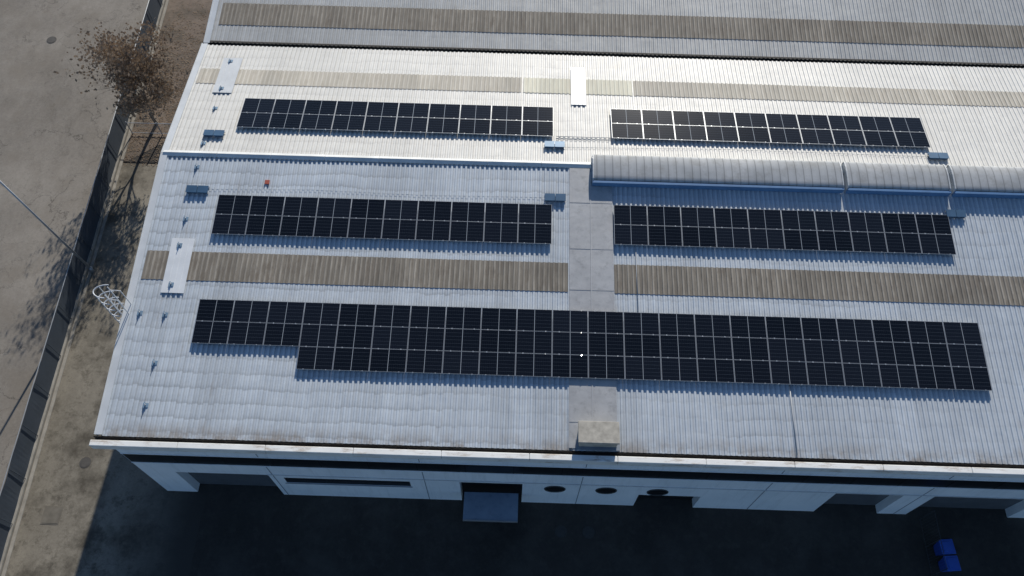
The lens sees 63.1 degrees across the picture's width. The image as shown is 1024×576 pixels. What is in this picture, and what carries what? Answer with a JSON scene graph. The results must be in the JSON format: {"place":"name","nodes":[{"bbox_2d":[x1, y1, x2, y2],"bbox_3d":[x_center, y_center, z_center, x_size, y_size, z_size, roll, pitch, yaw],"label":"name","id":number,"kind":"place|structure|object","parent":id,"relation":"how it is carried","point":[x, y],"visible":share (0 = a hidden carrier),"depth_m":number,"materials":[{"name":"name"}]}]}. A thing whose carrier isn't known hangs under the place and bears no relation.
{"place":"outdoors","nodes":[
{"label":"outdoors","id":0,"kind":"place"},
{"bbox_2d":[0,0,149,490],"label":"road","id":1,"kind":"structure","parent":0,"point":[54,129],"depth_m":57.84,"materials":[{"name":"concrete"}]},
{"bbox_2d":[2,163,208,575],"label":"pavement","id":2,"kind":"structure","parent":0,"point":[121,515],"depth_m":46.47,"materials":[{"name":"concrete"}]},
{"bbox_2d":[120,0,212,160],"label":"soil","id":3,"kind":"structure","parent":0,"point":[192,6],"depth_m":62.76,"materials":[{"name":"brown soil"}]},
{"bbox_2d":[53,17,190,126],"bbox_3d":[-24.252,-13.231,55.377,8.870,8.391,7.558,2,61,0],"label":"tree","id":4,"kind":"object","parent":3,"relation":"on","point":[125,77],"visible":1,"depth_m":53.73,"materials":[{"name":"brown plant"}]},
{"bbox_2d":[124,1,209,165],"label":"fallen leaves","id":5,"kind":"object","parent":3,"relation":"on","point":[176,77],"visible":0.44,"depth_m":60.33,"materials":[{"name":"brown plant"}]},
{"bbox_2d":[123,44,1023,575],"bbox_3d":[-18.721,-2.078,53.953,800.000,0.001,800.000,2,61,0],"label":"ground","id":6,"kind":"structure","parent":0,"point":[259,530],"depth_m":45.37,"materials":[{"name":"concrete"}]},
{"bbox_2d":[0,0,165,575],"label":"perimeter fence","id":7,"kind":"object","parent":6,"relation":"on","point":[12,491],"visible":0.79,"depth_m":50.28,"materials":[{"name":"metal"}]},
{"bbox_2d":[1,0,168,575],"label":"kerb","id":8,"kind":"structure","parent":6,"relation":"on","point":[18,522],"depth_m":50.44,"materials":[{"name":"concrete"}]},
{"bbox_2d":[89,42,1023,522],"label":"warehouse","id":9,"kind":"structure","parent":6,"relation":"on","point":[213,402],"depth_m":42.41,"materials":[{"name":"white metal"}]},
{"bbox_2d":[191,321,230,344],"bbox_3d":[-14.597,2.165,40.481,1.722,0.138,1.186,2,66,0],"label":"solar panel","id":10,"kind":"object","parent":9,"relation":"on","point":[210,332],"visible":1,"depth_m":40.44,"materials":[{"name":"glass"}]},
{"bbox_2d":[196,299,234,321],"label":"solar panel","id":11,"kind":"object","parent":9,"relation":"on","point":[215,310],"visible":1,"depth_m":40.91,"materials":[{"name":"glass"}]},
{"bbox_2d":[211,214,248,235],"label":"solar panel","id":12,"kind":"object","parent":9,"relation":"on","point":[230,224],"visible":1,"depth_m":42.86,"materials":[{"name":"glass"}]},
{"bbox_2d":[215,195,251,214],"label":"solar panel","id":13,"kind":"object","parent":9,"relation":"on","point":[234,204],"visible":1,"depth_m":43.34,"materials":[{"name":"glass"}]},
{"bbox_2d":[227,322,265,345],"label":"solar panel","id":14,"kind":"object","parent":9,"relation":"on","point":[245,333],"visible":1,"depth_m":40.44,"materials":[{"name":"glass"}]},
{"bbox_2d":[231,300,269,322],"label":"solar panel","id":15,"kind":"object","parent":9,"relation":"on","point":[250,311],"visible":1,"depth_m":40.90,"materials":[{"name":"glass"}]},
{"bbox_2d":[245,215,281,236],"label":"solar panel","id":16,"kind":"object","parent":9,"relation":"on","point":[263,225],"visible":1,"depth_m":42.85,"materials":[{"name":"glass"}]},
{"bbox_2d":[249,196,284,215],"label":"solar panel","id":17,"kind":"object","parent":9,"relation":"on","point":[268,205],"visible":1,"depth_m":43.33,"materials":[{"name":"glass"}]},
{"bbox_2d":[263,323,301,346],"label":"solar panel","id":18,"kind":"object","parent":9,"relation":"on","point":[279,334],"visible":1,"depth_m":40.43,"materials":[{"name":"glass"}]},
{"bbox_2d":[267,301,304,323],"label":"solar panel","id":19,"kind":"object","parent":9,"relation":"on","point":[286,312],"visible":1,"depth_m":40.90,"materials":[{"name":"glass"}]},
{"bbox_2d":[279,216,315,237],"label":"solar panel","id":20,"kind":"object","parent":9,"relation":"on","point":[297,226],"visible":1,"depth_m":42.84,"materials":[{"name":"glass"}]},
{"bbox_2d":[283,197,318,216],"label":"solar panel","id":21,"kind":"object","parent":9,"relation":"on","point":[301,206],"visible":1,"depth_m":43.32,"materials":[{"name":"glass"}]},
{"bbox_2d":[296,346,334,370],"bbox_3d":[-9.408,3.378,39.984,1.722,0.138,1.186,2,66,0],"label":"solar panel","id":22,"kind":"object","parent":9,"relation":"on","point":[315,358],"visible":1,"depth_m":39.95,"materials":[{"name":"glass"}]},
{"bbox_2d":[299,324,337,346],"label":"solar panel","id":23,"kind":"object","parent":9,"relation":"on","point":[313,335],"visible":1,"depth_m":40.42,"materials":[{"name":"glass"}]},
{"bbox_2d":[303,302,339,324],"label":"solar panel","id":24,"kind":"object","parent":9,"relation":"on","point":[321,313],"visible":1,"depth_m":40.89,"materials":[{"name":"glass"}]},
{"bbox_2d":[313,217,348,238],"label":"solar panel","id":25,"kind":"object","parent":9,"relation":"on","point":[331,227],"visible":1,"depth_m":42.83,"materials":[{"name":"glass"}]},
{"bbox_2d":[284,478,412,487],"bbox_3d":[-8.643,10.222,43.925,6.760,0.970,0.120,2,61,0],"label":"window","id":26,"kind":"structure","parent":9,"relation":"in","point":[310,481],"depth_m":44.11,"materials":[{"name":"black glass"}]},
{"bbox_2d":[333,347,370,371],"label":"solar panel","id":27,"kind":"object","parent":9,"relation":"on","point":[351,359],"visible":1,"depth_m":39.94,"materials":[{"name":"glass"}]},
{"bbox_2d":[335,325,372,348],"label":"solar panel","id":28,"kind":"object","parent":9,"relation":"on","point":[348,336],"visible":1,"depth_m":40.41,"materials":[{"name":"glass"}]},
{"bbox_2d":[338,303,375,325],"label":"solar panel","id":29,"kind":"object","parent":9,"relation":"on","point":[356,314],"visible":1,"depth_m":40.88,"materials":[{"name":"glass"}]},
{"bbox_2d":[347,218,382,239],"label":"solar panel","id":30,"kind":"object","parent":9,"relation":"on","point":[363,228],"visible":1,"depth_m":42.82,"materials":[{"name":"glass"}]},
{"bbox_2d":[350,199,384,218],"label":"solar panel","id":31,"kind":"object","parent":9,"relation":"on","point":[368,208],"visible":1,"depth_m":43.30,"materials":[{"name":"glass"}]},
{"bbox_2d":[369,349,406,372],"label":"solar panel","id":32,"kind":"object","parent":9,"relation":"on","point":[387,360],"visible":1,"depth_m":39.93,"materials":[{"name":"glass"}]},
{"bbox_2d":[372,326,408,349],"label":"solar panel","id":33,"kind":"object","parent":9,"relation":"on","point":[390,337],"visible":1,"depth_m":40.40,"materials":[{"name":"glass"}]},
{"bbox_2d":[374,304,410,326],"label":"solar panel","id":34,"kind":"object","parent":9,"relation":"on","point":[392,315],"visible":1,"depth_m":40.87,"materials":[{"name":"glass"}]},
{"bbox_2d":[381,219,416,240],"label":"solar panel","id":35,"kind":"object","parent":9,"relation":"on","point":[396,229],"visible":1,"depth_m":42.82,"materials":[{"name":"glass"}]},
{"bbox_2d":[406,350,442,373],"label":"solar panel","id":36,"kind":"object","parent":9,"relation":"on","point":[424,361],"visible":1,"depth_m":39.92,"materials":[{"name":"glass"}]},
{"bbox_2d":[408,327,444,350],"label":"solar panel","id":37,"kind":"object","parent":9,"relation":"on","point":[426,339],"visible":1,"depth_m":40.39,"materials":[{"name":"glass"}]},
{"bbox_2d":[410,306,445,327],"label":"solar panel","id":38,"kind":"object","parent":9,"relation":"on","point":[427,316],"visible":1,"depth_m":40.86,"materials":[{"name":"glass"}]},
{"bbox_2d":[415,220,450,241],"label":"solar panel","id":39,"kind":"object","parent":9,"relation":"on","point":[430,230],"visible":1,"depth_m":42.80,"materials":[{"name":"glass"}]},
{"bbox_2d":[417,201,451,220],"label":"solar panel","id":40,"kind":"object","parent":9,"relation":"on","point":[435,210],"visible":1,"depth_m":43.28,"materials":[{"name":"glass"}]},
{"bbox_2d":[442,351,478,375],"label":"solar panel","id":41,"kind":"object","parent":9,"relation":"on","point":[460,362],"visible":1,"depth_m":39.91,"materials":[{"name":"glass"}]},
{"bbox_2d":[444,328,480,351],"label":"solar panel","id":42,"kind":"object","parent":9,"relation":"on","point":[467,340],"visible":1,"depth_m":40.38,"materials":[{"name":"glass"}]},
{"bbox_2d":[445,307,481,329],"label":"solar panel","id":43,"kind":"object","parent":9,"relation":"on","point":[463,317],"visible":1,"depth_m":40.84,"materials":[{"name":"glass"}]},
{"bbox_2d":[450,221,483,242],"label":"solar panel","id":44,"kind":"object","parent":9,"relation":"on","point":[463,231],"visible":1,"depth_m":42.80,"materials":[{"name":"glass"}]},
{"bbox_2d":[479,352,515,376],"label":"solar panel","id":45,"kind":"object","parent":9,"relation":"on","point":[497,363],"visible":1,"depth_m":39.90,"materials":[{"name":"glass"}]},
{"bbox_2d":[480,330,515,352],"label":"solar panel","id":46,"kind":"object","parent":9,"relation":"on","point":[501,341],"visible":1,"depth_m":40.37,"materials":[{"name":"glass"}]},
{"bbox_2d":[481,308,516,330],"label":"solar panel","id":47,"kind":"object","parent":9,"relation":"on","point":[499,319],"visible":1,"depth_m":40.84,"materials":[{"name":"glass"}]},
{"bbox_2d":[484,222,517,243],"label":"solar panel","id":48,"kind":"object","parent":9,"relation":"on","point":[496,232],"visible":1,"depth_m":42.79,"materials":[{"name":"glass"}]},
{"bbox_2d":[515,353,551,377],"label":"solar panel","id":49,"kind":"object","parent":9,"relation":"on","point":[533,365],"visible":1,"depth_m":39.89,"materials":[{"name":"glass"}]},
{"bbox_2d":[516,331,551,353],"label":"solar panel","id":50,"kind":"object","parent":9,"relation":"on","point":[535,342],"visible":1,"depth_m":40.36,"materials":[{"name":"glass"}]},
{"bbox_2d":[517,309,551,331],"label":"solar panel","id":51,"kind":"object","parent":9,"relation":"on","point":[534,319],"visible":1,"depth_m":40.83,"materials":[{"name":"glass"}]},
{"bbox_2d":[518,223,551,244],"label":"solar panel","id":52,"kind":"object","parent":9,"relation":"on","point":[530,233],"visible":1,"depth_m":42.78,"materials":[{"name":"glass"}]},
{"bbox_2d":[518,204,551,223],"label":"solar panel","id":53,"kind":"object","parent":9,"relation":"on","point":[536,213],"visible":1,"depth_m":43.26,"materials":[{"name":"glass"}]},
{"bbox_2d":[552,354,587,378],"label":"solar panel","id":54,"kind":"object","parent":9,"relation":"on","point":[569,366],"visible":1,"depth_m":39.88,"materials":[{"name":"glass"}]},
{"bbox_2d":[552,332,587,354],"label":"solar panel","id":55,"kind":"object","parent":9,"relation":"on","point":[569,343],"visible":1,"depth_m":40.35,"materials":[{"name":"glass"}]},
{"bbox_2d":[552,310,587,332],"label":"solar panel","id":56,"kind":"object","parent":9,"relation":"on","point":[569,321],"visible":1,"depth_m":40.82,"materials":[{"name":"glass"}]},
{"bbox_2d":[123,454,1023,489],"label":"ribbon window","id":57,"kind":"structure","parent":9,"relation":"in","point":[132,457],"depth_m":41.23,"materials":[{"name":"black glass"}]},
{"bbox_2d":[588,333,623,355],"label":"solar panel","id":58,"kind":"object","parent":9,"relation":"on","point":[604,344],"visible":1,"depth_m":40.34,"materials":[{"name":"glass"}]},
{"bbox_2d":[588,311,623,333],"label":"solar panel","id":59,"kind":"object","parent":9,"relation":"on","point":[605,322],"visible":1,"depth_m":40.81,"materials":[{"name":"glass"}]},
{"bbox_2d":[588,355,624,379],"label":"solar panel","id":60,"kind":"object","parent":9,"relation":"on","point":[606,367],"visible":1,"depth_m":39.87,"materials":[{"name":"glass"}]},
{"bbox_2d":[614,224,647,245],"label":"solar panel","id":61,"kind":"object","parent":9,"relation":"on","point":[630,234],"visible":1,"depth_m":42.79,"materials":[{"name":"glass"}]},
{"bbox_2d":[623,312,658,334],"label":"solar panel","id":62,"kind":"object","parent":9,"relation":"on","point":[641,323],"visible":1,"depth_m":40.81,"materials":[{"name":"glass"}]},
{"bbox_2d":[624,334,659,356],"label":"solar panel","id":63,"kind":"object","parent":9,"relation":"on","point":[638,345],"visible":1,"depth_m":40.34,"materials":[{"name":"glass"}]},
{"bbox_2d":[625,356,661,380],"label":"solar panel","id":64,"kind":"object","parent":9,"relation":"on","point":[642,368],"visible":1,"depth_m":39.86,"materials":[{"name":"glass"}]},
{"bbox_2d":[647,206,680,225],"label":"solar panel","id":65,"kind":"object","parent":9,"relation":"on","point":[662,216],"visible":1,"depth_m":43.25,"materials":[{"name":"glass"}]},
{"bbox_2d":[648,225,681,246],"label":"solar panel","id":66,"kind":"object","parent":9,"relation":"on","point":[664,235],"visible":1,"depth_m":42.78,"materials":[{"name":"glass"}]},
{"bbox_2d":[659,313,694,335],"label":"solar panel","id":67,"kind":"object","parent":9,"relation":"on","point":[677,324],"visible":1,"depth_m":40.80,"materials":[{"name":"glass"}]},
{"bbox_2d":[660,335,696,358],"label":"solar panel","id":68,"kind":"object","parent":9,"relation":"on","point":[672,346],"visible":1,"depth_m":40.33,"materials":[{"name":"glass"}]},
{"bbox_2d":[661,358,697,381],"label":"solar panel","id":69,"kind":"object","parent":9,"relation":"on","point":[678,369],"visible":1,"depth_m":39.85,"materials":[{"name":"glass"}]},
{"bbox_2d":[680,207,714,226],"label":"solar panel","id":70,"kind":"object","parent":9,"relation":"on","point":[696,217],"visible":1,"depth_m":43.24,"materials":[{"name":"glass"}]},
{"bbox_2d":[682,226,716,247],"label":"solar panel","id":71,"kind":"object","parent":9,"relation":"on","point":[698,236],"visible":1,"depth_m":42.77,"materials":[{"name":"glass"}]},
{"bbox_2d":[694,314,730,336],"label":"solar panel","id":72,"kind":"object","parent":9,"relation":"on","point":[712,325],"visible":1,"depth_m":40.79,"materials":[{"name":"glass"}]},
{"bbox_2d":[696,336,732,359],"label":"solar panel","id":73,"kind":"object","parent":9,"relation":"on","point":[713,347],"visible":1,"depth_m":40.32,"materials":[{"name":"glass"}]},
{"bbox_2d":[697,359,734,382],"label":"solar panel","id":74,"kind":"object","parent":9,"relation":"on","point":[715,370],"visible":1,"depth_m":39.84,"materials":[{"name":"glass"}]},
{"bbox_2d":[714,208,748,227],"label":"solar panel","id":75,"kind":"object","parent":9,"relation":"on","point":[730,218],"visible":1,"depth_m":43.23,"materials":[{"name":"glass"}]},
{"bbox_2d":[715,227,750,248],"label":"solar panel","id":76,"kind":"object","parent":9,"relation":"on","point":[732,237],"visible":1,"depth_m":42.76,"materials":[{"name":"glass"}]},
{"bbox_2d":[730,315,766,337],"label":"solar panel","id":77,"kind":"object","parent":9,"relation":"on","point":[748,326],"visible":1,"depth_m":40.78,"materials":[{"name":"glass"}]},
{"bbox_2d":[731,337,768,360],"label":"solar panel","id":78,"kind":"object","parent":9,"relation":"on","point":[749,348],"visible":1,"depth_m":40.31,"materials":[{"name":"glass"}]},
{"bbox_2d":[733,360,771,384],"bbox_3d":[11.486,4.014,39.875,1.722,0.138,1.186,2,66,0],"label":"solar panel","id":79,"kind":"object","parent":9,"relation":"on","point":[753,371],"visible":1,"depth_m":39.84,"materials":[{"name":"glass"}]},
{"bbox_2d":[747,209,782,228],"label":"solar panel","id":80,"kind":"object","parent":9,"relation":"on","point":[763,219],"visible":1,"depth_m":43.23,"materials":[{"name":"glass"}]},
{"bbox_2d":[749,228,784,249],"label":"solar panel","id":81,"kind":"object","parent":9,"relation":"on","point":[766,238],"visible":1,"depth_m":42.75,"materials":[{"name":"glass"}]},
{"bbox_2d":[765,316,802,338],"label":"solar panel","id":82,"kind":"object","parent":9,"relation":"on","point":[783,327],"visible":1,"depth_m":40.77,"materials":[{"name":"glass"}]},
{"bbox_2d":[767,338,805,361],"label":"solar panel","id":83,"kind":"object","parent":9,"relation":"on","point":[791,350],"visible":1,"depth_m":40.30,"materials":[{"name":"glass"}]},
{"bbox_2d":[770,361,807,385],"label":"solar panel","id":84,"kind":"object","parent":9,"relation":"on","point":[789,372],"visible":1,"depth_m":39.83,"materials":[{"name":"glass"}]},
{"bbox_2d":[781,210,815,229],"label":"solar panel","id":85,"kind":"object","parent":9,"relation":"on","point":[797,220],"visible":1,"depth_m":43.21,"materials":[{"name":"glass"}]},
{"bbox_2d":[783,230,818,251],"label":"solar panel","id":86,"kind":"object","parent":9,"relation":"on","point":[800,239],"visible":1,"depth_m":42.74,"materials":[{"name":"glass"}]},
{"bbox_2d":[801,317,838,340],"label":"solar panel","id":87,"kind":"object","parent":9,"relation":"on","point":[819,328],"visible":1,"depth_m":40.76,"materials":[{"name":"glass"}]},
{"bbox_2d":[803,339,841,362],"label":"solar panel","id":88,"kind":"object","parent":9,"relation":"on","point":[825,351],"visible":1,"depth_m":40.29,"materials":[{"name":"glass"}]},
{"bbox_2d":[806,362,844,386],"bbox_3d":[14.968,4.120,39.857,1.722,0.138,1.186,2,66,0],"label":"solar panel","id":89,"kind":"object","parent":9,"relation":"on","point":[825,374],"visible":1,"depth_m":39.82,"materials":[{"name":"glass"}]},
{"bbox_2d":[814,211,849,230],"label":"solar panel","id":90,"kind":"object","parent":9,"relation":"on","point":[831,221],"visible":1,"depth_m":43.21,"materials":[{"name":"glass"}]},
{"bbox_2d":[817,231,852,252],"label":"solar panel","id":91,"kind":"object","parent":9,"relation":"on","point":[834,240],"visible":1,"depth_m":42.73,"materials":[{"name":"glass"}]},
{"bbox_2d":[836,319,874,341],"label":"solar panel","id":92,"kind":"object","parent":9,"relation":"on","point":[855,329],"visible":1,"depth_m":40.75,"materials":[{"name":"glass"}]},
{"bbox_2d":[839,341,877,363],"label":"solar panel","id":93,"kind":"object","parent":9,"relation":"on","point":[859,352],"visible":1,"depth_m":40.28,"materials":[{"name":"glass"}]},
{"bbox_2d":[842,363,881,387],"bbox_3d":[16.709,4.172,39.846,1.722,0.138,1.186,2,66,0],"label":"solar panel","id":94,"kind":"object","parent":9,"relation":"on","point":[861,375],"visible":1,"depth_m":39.81,"materials":[{"name":"glass"}]},
{"bbox_2d":[848,212,883,232],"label":"solar panel","id":95,"kind":"object","parent":9,"relation":"on","point":[864,222],"visible":1,"depth_m":43.20,"materials":[{"name":"glass"}]},
{"bbox_2d":[851,232,887,253],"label":"solar panel","id":96,"kind":"object","parent":9,"relation":"on","point":[868,241],"visible":1,"depth_m":42.73,"materials":[{"name":"glass"}]},
{"bbox_2d":[872,320,910,342],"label":"solar panel","id":97,"kind":"object","parent":9,"relation":"on","point":[890,330],"visible":1,"depth_m":40.74,"materials":[{"name":"glass"}]},
{"bbox_2d":[875,342,914,364],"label":"solar panel","id":98,"kind":"object","parent":9,"relation":"on","point":[894,353],"visible":1,"depth_m":40.27,"materials":[{"name":"glass"}]},
{"bbox_2d":[878,364,918,388],"bbox_3d":[18.450,4.225,39.837,1.722,0.138,1.186,2,66,0],"label":"solar panel","id":99,"kind":"object","parent":9,"relation":"on","point":[898,376],"visible":1,"depth_m":39.80,"materials":[{"name":"glass"}]},
{"bbox_2d":[881,213,917,233],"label":"solar panel","id":100,"kind":"object","parent":9,"relation":"on","point":[898,223],"visible":1,"depth_m":43.19,"materials":[{"name":"glass"}]},
{"bbox_2d":[885,233,921,254],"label":"solar panel","id":101,"kind":"object","parent":9,"relation":"on","point":[902,242],"visible":1,"depth_m":42.71,"materials":[{"name":"glass"}]},
{"bbox_2d":[907,321,946,343],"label":"solar panel","id":102,"kind":"object","parent":9,"relation":"on","point":[926,331],"visible":1,"depth_m":40.73,"materials":[{"name":"glass"}]},
{"bbox_2d":[911,343,950,365],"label":"solar panel","id":103,"kind":"object","parent":9,"relation":"on","point":[929,354],"visible":1,"depth_m":40.27,"materials":[{"name":"glass"}]},
{"bbox_2d":[915,214,951,234],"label":"solar panel","id":104,"kind":"object","parent":9,"relation":"on","point":[931,224],"visible":1,"depth_m":43.18,"materials":[{"name":"glass"}]},
{"bbox_2d":[915,365,954,389],"bbox_3d":[20.192,4.279,39.830,1.722,0.138,1.186,2,66,0],"label":"solar panel","id":105,"kind":"object","parent":9,"relation":"on","point":[934,377],"visible":1,"depth_m":39.79,"materials":[{"name":"glass"}]},
{"bbox_2d":[918,234,955,255],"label":"solar panel","id":106,"kind":"object","parent":9,"relation":"on","point":[936,243],"visible":1,"depth_m":42.70,"materials":[{"name":"glass"}]},
{"bbox_2d":[943,322,982,344],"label":"solar panel","id":107,"kind":"object","parent":9,"relation":"on","point":[961,333],"visible":1,"depth_m":40.72,"materials":[{"name":"glass"}]},
{"bbox_2d":[947,344,986,367],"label":"solar panel","id":108,"kind":"object","parent":9,"relation":"on","point":[963,355],"visible":1,"depth_m":40.26,"materials":[{"name":"glass"}]},
{"bbox_2d":[951,366,991,390],"bbox_3d":[21.933,4.331,39.819,1.722,0.138,1.186,2,66,0],"label":"solar panel","id":109,"kind":"object","parent":9,"relation":"on","point":[971,378],"visible":1,"depth_m":39.78,"materials":[{"name":"glass"}]},
{"bbox_2d":[203,0,1023,65],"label":"warehouse","id":110,"kind":"structure","parent":0,"point":[986,32],"depth_m":50.77,"materials":[{"name":"white metal"}]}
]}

